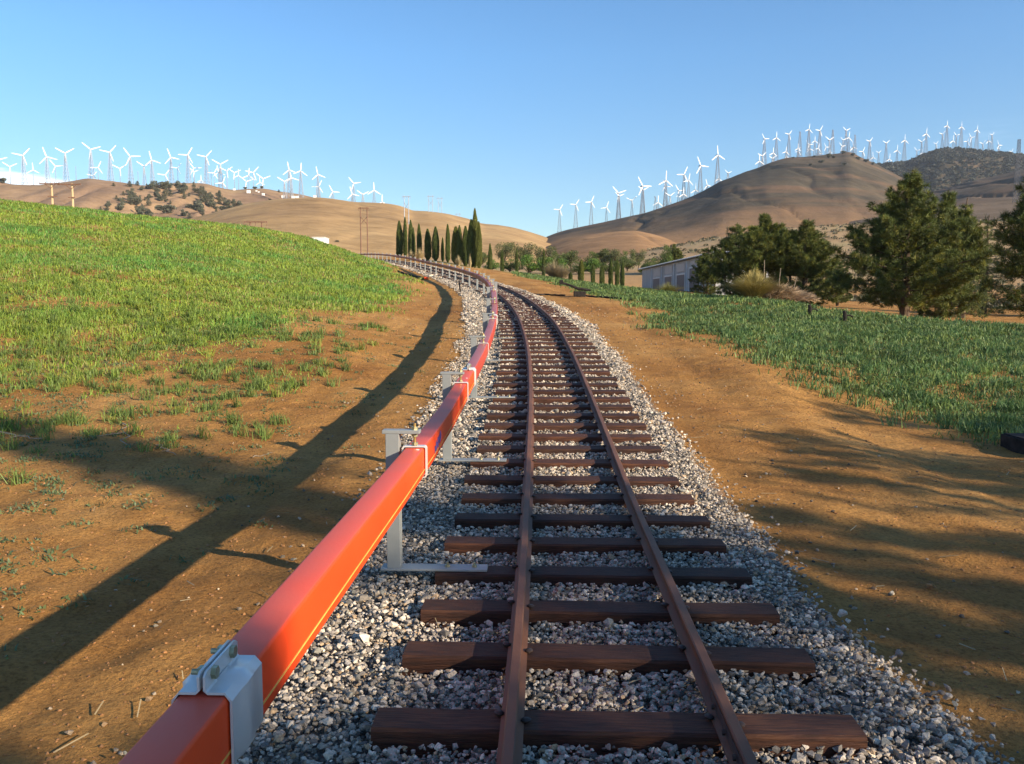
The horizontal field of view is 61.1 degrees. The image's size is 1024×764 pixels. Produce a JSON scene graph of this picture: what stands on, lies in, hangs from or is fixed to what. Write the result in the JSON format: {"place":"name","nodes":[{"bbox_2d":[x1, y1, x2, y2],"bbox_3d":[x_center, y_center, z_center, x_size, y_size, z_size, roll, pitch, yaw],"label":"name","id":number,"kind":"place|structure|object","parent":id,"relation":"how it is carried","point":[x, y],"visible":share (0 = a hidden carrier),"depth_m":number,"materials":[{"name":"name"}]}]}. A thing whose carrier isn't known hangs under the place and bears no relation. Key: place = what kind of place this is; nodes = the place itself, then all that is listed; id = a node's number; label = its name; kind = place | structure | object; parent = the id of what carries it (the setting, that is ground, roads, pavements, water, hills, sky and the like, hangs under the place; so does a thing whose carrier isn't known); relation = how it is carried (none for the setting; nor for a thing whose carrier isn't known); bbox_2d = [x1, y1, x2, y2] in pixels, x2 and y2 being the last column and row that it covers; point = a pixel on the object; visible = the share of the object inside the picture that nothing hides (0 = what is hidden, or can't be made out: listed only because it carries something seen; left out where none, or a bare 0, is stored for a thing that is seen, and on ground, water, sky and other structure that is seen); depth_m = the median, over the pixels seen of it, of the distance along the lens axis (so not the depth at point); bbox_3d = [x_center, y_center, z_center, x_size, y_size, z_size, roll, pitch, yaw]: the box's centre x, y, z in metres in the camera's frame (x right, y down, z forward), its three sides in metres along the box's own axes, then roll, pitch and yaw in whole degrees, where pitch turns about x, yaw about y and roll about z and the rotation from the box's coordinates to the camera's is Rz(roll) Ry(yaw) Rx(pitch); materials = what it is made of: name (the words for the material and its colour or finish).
{"place":"outdoors","nodes":[
{"label":"outdoors","id":0,"kind":"place"},
{"bbox_2d":[0,178,309,218],"bbox_3d":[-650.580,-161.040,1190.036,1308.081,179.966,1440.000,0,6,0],"label":"hill ridge","id":1,"kind":"structure","parent":0,"point":[93,193],"depth_m":779.85,"materials":[{"name":"soil"}]},
{"bbox_2d":[12,148,29,184],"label":"wind turbine","id":2,"kind":"object","parent":1,"relation":"on","point":[23,163],"visible":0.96,"depth_m":985.42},
{"bbox_2d":[39,147,57,182],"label":"wind turbine","id":3,"kind":"object","parent":1,"relation":"on","point":[46,167],"visible":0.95,"depth_m":983.74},
{"bbox_2d":[56,148,73,181],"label":"wind turbine","id":4,"kind":"object","parent":1,"relation":"on","point":[66,168],"visible":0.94,"depth_m":987.52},
{"bbox_2d":[83,143,100,178],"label":"wind turbine","id":5,"kind":"object","parent":1,"relation":"on","point":[91,159],"visible":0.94,"depth_m":988.32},
{"bbox_2d":[101,145,115,180],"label":"wind turbine","id":6,"kind":"object","parent":1,"relation":"on","point":[109,162],"visible":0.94,"depth_m":987.40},
{"bbox_2d":[124,149,139,183],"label":"wind turbine","id":7,"kind":"object","parent":1,"relation":"on","point":[131,172],"visible":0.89,"depth_m":988.75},
{"bbox_2d":[154,205,176,213],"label":"hillside tree","id":8,"kind":"object","parent":1,"relation":"on","point":[167,208],"visible":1,"depth_m":715.12,"materials":[{"name":"green plant"}]},
{"bbox_2d":[165,149,179,182],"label":"wind turbine","id":9,"kind":"object","parent":1,"relation":"on","point":[170,172],"visible":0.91,"depth_m":992.59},
{"bbox_2d":[178,148,192,182],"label":"wind turbine","id":10,"kind":"object","parent":1,"relation":"on","point":[188,157],"visible":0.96,"depth_m":983.38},
{"bbox_2d":[185,203,203,210],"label":"hillside tree","id":11,"kind":"object","parent":1,"relation":"on","point":[194,206],"visible":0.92,"depth_m":739.91,"materials":[{"name":"green plant"}]},
{"bbox_2d":[199,150,211,184],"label":"wind turbine","id":12,"kind":"object","parent":1,"relation":"on","point":[205,169],"visible":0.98,"depth_m":983.53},
{"bbox_2d":[213,160,227,187],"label":"wind turbine","id":13,"kind":"object","parent":1,"relation":"on","point":[220,171],"visible":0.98,"depth_m":992.48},
{"bbox_2d":[191,197,550,265],"bbox_3d":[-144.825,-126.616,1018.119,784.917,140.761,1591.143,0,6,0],"label":"golden hill","id":14,"kind":"structure","parent":0,"point":[332,220],"depth_m":545.40,"materials":[{"name":"soil"}]},
{"bbox_2d":[283,162,295,198],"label":"wind turbine","id":15,"kind":"object","parent":14,"relation":"on","point":[288,171],"visible":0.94,"depth_m":831.91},
{"bbox_2d":[294,168,306,197],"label":"wind turbine","id":16,"kind":"object","parent":14,"relation":"on","point":[300,179],"visible":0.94,"depth_m":847.43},
{"bbox_2d":[0,206,1023,763],"bbox_3d":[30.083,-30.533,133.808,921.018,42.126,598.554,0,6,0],"label":"ground","id":17,"kind":"structure","parent":0,"point":[256,566],"depth_m":6.58,"materials":[{"name":"soil"}]},
{"bbox_2d":[39,182,59,204],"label":"utility pole","id":18,"kind":"object","parent":17,"relation":"on","point":[51,188],"visible":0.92,"depth_m":115.90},
{"bbox_2d":[57,183,80,206],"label":"utility pole","id":19,"kind":"object","parent":17,"relation":"on","point":[72,197],"visible":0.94,"depth_m":115.93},
{"bbox_2d":[0,197,450,658],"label":"grass","id":20,"kind":"structure","parent":17,"relation":"on","point":[124,255],"depth_m":17.74,"materials":[{"name":"plant"}]},
{"bbox_2d":[358,207,368,253],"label":"power pylon","id":21,"kind":"object","parent":17,"relation":"on","point":[360,208],"visible":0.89,"depth_m":325.82,"materials":[{"name":"wood"}]},
{"bbox_2d":[396,221,403,255],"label":"cypress tree","id":22,"kind":"object","parent":17,"relation":"on","point":[399,240],"visible":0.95,"depth_m":120.37,"materials":[{"name":"green plant"}]},
{"bbox_2d":[403,217,407,255],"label":"cypress tree","id":23,"kind":"object","parent":17,"relation":"on","point":[405,245],"visible":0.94,"depth_m":122.41,"materials":[{"name":"green plant"}]},
{"bbox_2d":[407,220,412,253],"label":"cypress tree","id":24,"kind":"object","parent":17,"relation":"on","point":[410,236],"visible":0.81,"depth_m":119.37,"materials":[{"name":"green plant"}]},
{"bbox_2d":[411,227,415,257],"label":"cypress tree","id":25,"kind":"object","parent":17,"relation":"on","point":[413,244],"visible":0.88,"depth_m":118.55,"materials":[{"name":"green plant"}]},
{"bbox_2d":[416,224,421,255],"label":"cypress tree","id":26,"kind":"object","parent":17,"relation":"on","point":[419,241],"visible":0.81,"depth_m":117.47,"materials":[{"name":"green plant"}]},
{"bbox_2d":[424,229,431,259],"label":"cypress tree","id":27,"kind":"object","parent":17,"relation":"on","point":[427,246],"visible":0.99,"depth_m":116.51,"materials":[{"name":"green plant"}]},
{"bbox_2d":[431,227,439,260],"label":"cypress tree","id":28,"kind":"object","parent":17,"relation":"on","point":[435,246],"visible":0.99,"depth_m":115.50,"materials":[{"name":"green plant"}]},
{"bbox_2d":[445,224,450,262],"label":"cypress tree","id":29,"kind":"object","parent":17,"relation":"on","point":[447,248],"visible":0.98,"depth_m":114.59,"materials":[{"name":"green plant"}]},
{"bbox_2d":[451,226,457,263],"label":"cypress tree","id":30,"kind":"object","parent":17,"relation":"on","point":[453,245],"visible":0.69,"depth_m":112.42,"materials":[{"name":"green plant"}]},
{"bbox_2d":[456,225,461,263],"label":"cypress tree","id":31,"kind":"object","parent":17,"relation":"on","point":[459,245],"visible":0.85,"depth_m":111.63,"materials":[{"name":"green plant"}]},
{"bbox_2d":[462,226,467,265],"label":"cypress tree","id":32,"kind":"object","parent":17,"relation":"on","point":[464,252],"visible":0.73,"depth_m":111.53,"materials":[{"name":"green plant"}]},
{"bbox_2d":[466,219,474,266],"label":"cypress tree","id":33,"kind":"object","parent":17,"relation":"on","point":[470,251],"visible":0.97,"depth_m":109.50,"materials":[{"name":"green plant"}]},
{"bbox_2d":[472,208,477,267],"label":"cypress tree","id":34,"kind":"object","parent":17,"relation":"on","point":[475,221],"visible":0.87,"depth_m":109.38,"materials":[{"name":"green plant"}]},
{"bbox_2d":[475,221,481,267],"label":"cypress tree","id":35,"kind":"object","parent":17,"relation":"on","point":[478,245],"visible":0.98,"depth_m":108.63,"materials":[{"name":"green plant"}]},
{"bbox_2d":[488,244,492,269],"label":"cypress tree","id":36,"kind":"object","parent":17,"relation":"on","point":[490,258],"visible":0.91,"depth_m":101.91,"materials":[{"name":"green plant"}]},
{"bbox_2d":[483,259,499,269],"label":"broadleaf tree","id":37,"kind":"object","parent":17,"relation":"on","point":[494,266],"visible":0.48,"depth_m":163.30,"materials":[{"name":"green plant"}]},
{"bbox_2d":[500,250,503,270],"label":"cypress tree","id":38,"kind":"object","parent":17,"relation":"on","point":[501,262],"visible":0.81,"depth_m":97.03,"materials":[{"name":"green plant"}]},
{"bbox_2d":[495,242,514,260],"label":"broadleaf tree","id":39,"kind":"object","parent":17,"relation":"on","point":[506,248],"visible":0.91,"depth_m":192.12,"materials":[{"name":"green plant"}]},
{"bbox_2d":[1,301,1020,763],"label":"pebbles","id":40,"kind":"object","parent":17,"relation":"on","point":[147,699],"visible":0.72,"depth_m":6.07,"materials":[{"name":"stone"}]},
{"bbox_2d":[0,276,1022,763],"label":"straw","id":41,"kind":"object","parent":17,"relation":"on","point":[438,626],"visible":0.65,"depth_m":3.74,"materials":[{"name":"beige plant"}]},
{"bbox_2d":[0,235,1023,763],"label":"soil clods","id":42,"kind":"object","parent":17,"relation":"on","point":[382,471],"visible":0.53,"depth_m":6.84,"materials":[{"name":"soil"}]},
{"bbox_2d":[504,258,522,271],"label":"broadleaf tree","id":43,"kind":"object","parent":17,"relation":"on","point":[509,267],"visible":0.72,"depth_m":165.98,"materials":[{"name":"green plant"}]},
{"bbox_2d":[505,242,538,268],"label":"broadleaf tree","id":44,"kind":"object","parent":17,"relation":"on","point":[525,251],"visible":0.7,"depth_m":197.47,"materials":[{"name":"green plant"}]},
{"bbox_2d":[513,254,548,272],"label":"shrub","id":45,"kind":"object","parent":17,"relation":"on","point":[526,260],"visible":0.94,"depth_m":162.74,"materials":[{"name":"green plant"}]},
{"bbox_2d":[534,246,556,259],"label":"broadleaf tree","id":46,"kind":"object","parent":17,"relation":"on","point":[538,254],"visible":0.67,"depth_m":193.32,"materials":[{"name":"green plant"}]},
{"bbox_2d":[537,256,555,273],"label":"broadleaf tree","id":47,"kind":"object","parent":17,"relation":"on","point":[548,260],"visible":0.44,"depth_m":163.33,"materials":[{"name":"green plant"}]},
{"bbox_2d":[553,263,574,278],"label":"pampas grass","id":48,"kind":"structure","parent":17,"relation":"on","point":[561,273],"depth_m":82.04,"materials":[{"name":"plant"}]},
{"bbox_2d":[557,250,580,268],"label":"broadleaf tree","id":49,"kind":"object","parent":17,"relation":"on","point":[571,257],"visible":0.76,"depth_m":193.78,"materials":[{"name":"green plant"}]},
{"bbox_2d":[123,259,1018,763],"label":"ballast","id":50,"kind":"structure","parent":17,"relation":"on","point":[439,481],"depth_m":3.92,"materials":[{"name":"gravel"}]},
{"bbox_2d":[370,259,867,763],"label":"railway track","id":51,"kind":"structure","parent":50,"relation":"on","point":[510,727],"depth_m":4.05,"materials":[{"name":"metal"}]},
{"bbox_2d":[118,253,516,763],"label":"guide rail","id":52,"kind":"object","parent":51,"relation":"on","point":[222,701],"visible":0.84,"depth_m":2.36,"materials":[{"name":"metal"}]},
{"bbox_2d":[568,261,585,272],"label":"broadleaf tree","id":53,"kind":"object","parent":17,"relation":"on","point":[575,267],"visible":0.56,"depth_m":158.48,"materials":[{"name":"green plant"}]},
{"bbox_2d":[577,259,583,280],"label":"cypress tree","id":54,"kind":"object","parent":17,"relation":"on","point":[581,272],"visible":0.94,"depth_m":79.25,"materials":[{"name":"green plant"}]},
{"bbox_2d":[582,251,600,265],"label":"broadleaf tree","id":55,"kind":"object","parent":17,"relation":"on","point":[593,255],"visible":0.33,"depth_m":187.77,"materials":[{"name":"green plant"}]},
{"bbox_2d":[590,264,594,282],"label":"cypress tree","id":56,"kind":"object","parent":17,"relation":"on","point":[592,274],"visible":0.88,"depth_m":75.33,"materials":[{"name":"green plant"}]},
{"bbox_2d":[584,258,603,272],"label":"broadleaf tree","id":57,"kind":"object","parent":17,"relation":"on","point":[589,266],"visible":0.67,"depth_m":158.60,"materials":[{"name":"green plant"}]},
{"bbox_2d":[599,265,604,283],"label":"cypress tree","id":58,"kind":"object","parent":17,"relation":"on","point":[601,276],"visible":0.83,"depth_m":72.35,"materials":[{"name":"green plant"}]},
{"bbox_2d":[596,248,614,266],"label":"broadleaf tree","id":59,"kind":"object","parent":17,"relation":"on","point":[600,254],"visible":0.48,"depth_m":197.68,"materials":[{"name":"green plant"}]},
{"bbox_2d":[598,261,620,271],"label":"broadleaf tree","id":60,"kind":"object","parent":17,"relation":"on","point":[606,266],"visible":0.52,"depth_m":156.40,"materials":[{"name":"green plant"}]},
{"bbox_2d":[608,258,612,284],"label":"cypress tree","id":61,"kind":"object","parent":17,"relation":"on","point":[610,274],"visible":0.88,"depth_m":70.37,"materials":[{"name":"green plant"}]},
{"bbox_2d":[603,249,623,265],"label":"broadleaf tree","id":62,"kind":"object","parent":17,"relation":"on","point":[611,255],"visible":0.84,"depth_m":193.91,"materials":[{"name":"green plant"}]},
{"bbox_2d":[615,259,619,284],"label":"cypress tree","id":63,"kind":"object","parent":17,"relation":"on","point":[617,276],"visible":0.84,"depth_m":69.37,"materials":[{"name":"green plant"}]},
{"bbox_2d":[620,261,624,285],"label":"cypress tree","id":64,"kind":"object","parent":17,"relation":"on","point":[622,277],"visible":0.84,"depth_m":67.41,"materials":[{"name":"green plant"}]},
{"bbox_2d":[619,250,635,267],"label":"broadleaf tree","id":65,"kind":"object","parent":17,"relation":"on","point":[633,256],"visible":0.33,"depth_m":189.59,"materials":[{"name":"green plant"}]},
{"bbox_2d":[619,259,640,271],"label":"broadleaf tree","id":66,"kind":"object","parent":17,"relation":"on","point":[628,264],"visible":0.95,"depth_m":159.93,"materials":[{"name":"green plant"}]},
{"bbox_2d":[629,249,647,268],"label":"broadleaf tree","id":67,"kind":"object","parent":17,"relation":"on","point":[641,257],"visible":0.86,"depth_m":195.88,"materials":[{"name":"green plant"}]},
{"bbox_2d":[642,258,659,266],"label":"broadleaf tree","id":68,"kind":"object","parent":17,"relation":"on","point":[653,261],"visible":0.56,"depth_m":178.55,"materials":[{"name":"green plant"}]},
{"bbox_2d":[657,244,673,263],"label":"broadleaf tree","id":69,"kind":"object","parent":17,"relation":"on","point":[668,257],"visible":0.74,"depth_m":146.34,"materials":[{"name":"green plant"}]},
{"bbox_2d":[670,244,683,259],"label":"pine tree","id":70,"kind":"object","parent":17,"relation":"on","point":[676,254],"visible":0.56,"depth_m":147.82,"materials":[{"name":"green plant"}]},
{"bbox_2d":[638,251,768,294],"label":"metal shed","id":71,"kind":"structure","parent":17,"relation":"on","point":[677,272],"depth_m":103.97,"materials":[{"name":"metal"}]},
{"bbox_2d":[653,277,659,288],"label":"roller door","id":72,"kind":"structure","parent":71,"relation":"in","point":[656,281],"depth_m":115.92,"materials":[{"name":"metal"}]},
{"bbox_2d":[664,275,671,286],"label":"roller door","id":73,"kind":"structure","parent":71,"relation":"in","point":[666,278],"depth_m":107.50,"materials":[{"name":"metal"}]},
{"bbox_2d":[676,273,684,290],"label":"roller door","id":74,"kind":"structure","parent":71,"relation":"in","point":[680,278],"depth_m":99.27,"materials":[{"name":"metal"}]},
{"bbox_2d":[688,266,699,290],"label":"roller door","id":75,"kind":"structure","parent":71,"relation":"in","point":[691,269],"depth_m":93.26,"materials":[{"name":"metal"}]},
{"bbox_2d":[688,246,721,294],"bbox_3d":[14.229,-7.984,63.517,2.909,3.891,3.324,5,7,41],"label":"pine tree","id":76,"kind":"object","parent":17,"relation":"on","point":[704,276],"visible":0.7,"depth_m":63.12,"materials":[{"name":"green plant"}]},
{"bbox_2d":[704,222,757,295],"bbox_3d":[15.233,-8.166,59.569,4.454,5.489,3.898,0,6,-3],"label":"pine tree","id":77,"kind":"object","parent":17,"relation":"on","point":[726,267],"visible":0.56,"depth_m":59.09,"materials":[{"name":"green plant"}]},
{"bbox_2d":[727,213,800,295],"bbox_3d":[16.064,-7.743,55.368,4.581,6.146,4.992,-1,6,-11],"label":"pine tree","id":78,"kind":"object","parent":17,"relation":"on","point":[756,248],"visible":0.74,"depth_m":54.49,"materials":[{"name":"green plant"}]},
{"bbox_2d":[711,260,821,302],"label":"pampas grass","id":79,"kind":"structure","parent":17,"relation":"on","point":[754,285],"depth_m":34.34,"materials":[{"name":"plant"}]},
{"bbox_2d":[511,270,1023,448],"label":"grass","id":80,"kind":"structure","parent":17,"relation":"on","point":[908,358],"depth_m":17.00,"materials":[{"name":"plant"}]},
{"bbox_2d":[767,218,848,305],"bbox_3d":[18.469,-7.328,54.730,5.075,5.921,5.531,-3,6,-26],"label":"pine tree","id":81,"kind":"object","parent":17,"relation":"on","point":[808,253],"visible":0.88,"depth_m":54.04,"materials":[{"name":"green plant"}]},
{"bbox_2d":[646,219,1023,308],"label":"sagebrush","id":82,"kind":"object","parent":17,"relation":"on","point":[713,238],"visible":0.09,"depth_m":270.69,"materials":[{"name":"green plant"}]},
{"bbox_2d":[825,261,855,305],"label":"pine tree","id":83,"kind":"object","parent":17,"relation":"on","point":[846,298],"visible":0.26,"depth_m":69.16,"materials":[{"name":"green plant"}]},
{"bbox_2d":[826,167,998,315],"bbox_3d":[19.109,-6.478,41.607,7.850,7.471,7.549,-2,6,-23],"label":"pine tree","id":84,"kind":"object","parent":17,"relation":"on","point":[901,223],"visible":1,"depth_m":40.83,"materials":[{"name":"green plant"}]},
{"bbox_2d":[910,190,989,318],"bbox_3d":[24.330,-6.895,48.504,4.959,7.632,4.550,-3,6,-24],"label":"pine tree","id":85,"kind":"object","parent":17,"relation":"on","point":[972,236],"visible":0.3,"depth_m":47.49,"materials":[{"name":"green plant"}]},
{"bbox_2d":[925,198,994,318],"bbox_3d":[27.887,-7.468,53.546,4.393,7.649,4.065,-1,6,-13],"label":"pine tree","id":86,"kind":"object","parent":17,"relation":"on","point":[988,295],"visible":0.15,"depth_m":53.02,"materials":[{"name":"green plant"}]},
{"bbox_2d":[966,216,1009,314],"bbox_3d":[32.438,-7.856,59.550,3.914,7.013,4.229,0,6,-4],"label":"pine tree","id":87,"kind":"object","parent":17,"relation":"on","point":[995,308],"visible":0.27,"depth_m":59.22,"materials":[{"name":"green plant"}]},
{"bbox_2d":[975,177,1023,321],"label":"pine tree","id":88,"kind":"object","parent":17,"relation":"on","point":[1012,268],"visible":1,"depth_m":34.66,"materials":[{"name":"green plant"}]},
{"bbox_2d":[1000,433,1023,453],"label":"black crate","id":89,"kind":"object","parent":17,"relation":"on","point":[1013,442],"visible":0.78,"depth_m":9.24,"materials":[{"name":"plastic"}]},
{"bbox_2d":[0,0,1023,236],"label":"sky","id":90,"kind":"structure","parent":0,"point":[515,112],"materials":[{"name":"blue"}]},
{"bbox_2d":[536,261,563,276],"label":"pampas grass","id":91,"kind":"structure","parent":0,"point":[550,271],"depth_m":82.98,"materials":[{"name":"plant"}]},
{"bbox_2d":[559,280,590,296],"bbox_3d":[2.370,-3.506,32.594,1.182,0.640,0.300,0,6,0],"label":"valve bracket","id":92,"kind":"object","parent":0,"point":[582,293],"visible":0.95,"depth_m":32.49,"materials":[{"name":"metal"}]},
{"bbox_2d":[546,231,676,263],"bbox_3d":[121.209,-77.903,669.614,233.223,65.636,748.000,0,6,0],"label":"tan hill","id":93,"kind":"structure","parent":0,"point":[621,241],"depth_m":498.87,"materials":[{"name":"soil"}]},
{"bbox_2d":[647,281,683,290],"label":"pampas grass","id":94,"kind":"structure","parent":0,"point":[670,287],"depth_m":54.34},
{"bbox_2d":[546,152,924,244],"bbox_3d":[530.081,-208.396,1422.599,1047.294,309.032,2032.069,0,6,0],"label":"brown hill","id":95,"kind":"structure","parent":0,"point":[795,192],"depth_m":740.53,"materials":[{"name":"soil"}]},
{"bbox_2d":[638,177,650,212],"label":"wind turbine","id":96,"kind":"object","parent":95,"relation":"on","point":[642,197],"visible":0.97,"depth_m":946.40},
{"bbox_2d":[659,170,671,205],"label":"wind turbine","id":97,"kind":"object","parent":95,"relation":"on","point":[665,181],"visible":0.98,"depth_m":949.55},
{"bbox_2d":[696,156,707,193],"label":"wind turbine","id":98,"kind":"object","parent":95,"relation":"on","point":[700,165],"visible":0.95,"depth_m":970.55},
{"bbox_2d":[712,145,723,183],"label":"wind turbine","id":99,"kind":"object","parent":95,"relation":"on","point":[717,156],"visible":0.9,"depth_m":976.73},
{"bbox_2d":[805,126,811,155],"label":"wind turbine","id":100,"kind":"object","parent":95,"relation":"on","point":[809,142],"visible":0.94,"depth_m":1267.02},
{"bbox_2d":[849,169,1023,223],"bbox_3d":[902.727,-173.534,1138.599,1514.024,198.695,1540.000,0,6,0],"label":"grey brown hill","id":101,"kind":"structure","parent":0,"point":[992,196],"depth_m":624.11,"materials":[{"name":"soil"}]},
{"bbox_2d":[1012,140,1020,202],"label":"transmission tower","id":102,"kind":"structure","parent":101,"relation":"on","point":[1017,160],"depth_m":412.03,"materials":[{"name":"metal"}]},
{"bbox_2d":[891,151,1021,187],"bbox_3d":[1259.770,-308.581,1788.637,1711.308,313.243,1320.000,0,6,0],"label":"wooded hill","id":103,"kind":"structure","parent":0,"point":[942,167],"depth_m":1462.74,"materials":[{"name":"plant"}]},
{"bbox_2d":[875,146,1023,191],"bbox_3d":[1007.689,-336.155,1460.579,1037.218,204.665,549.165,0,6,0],"label":"woodland","id":104,"kind":"object","parent":103,"relation":"on","point":[926,158],"visible":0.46,"depth_m":1480.83,"materials":[{"name":"plant"}]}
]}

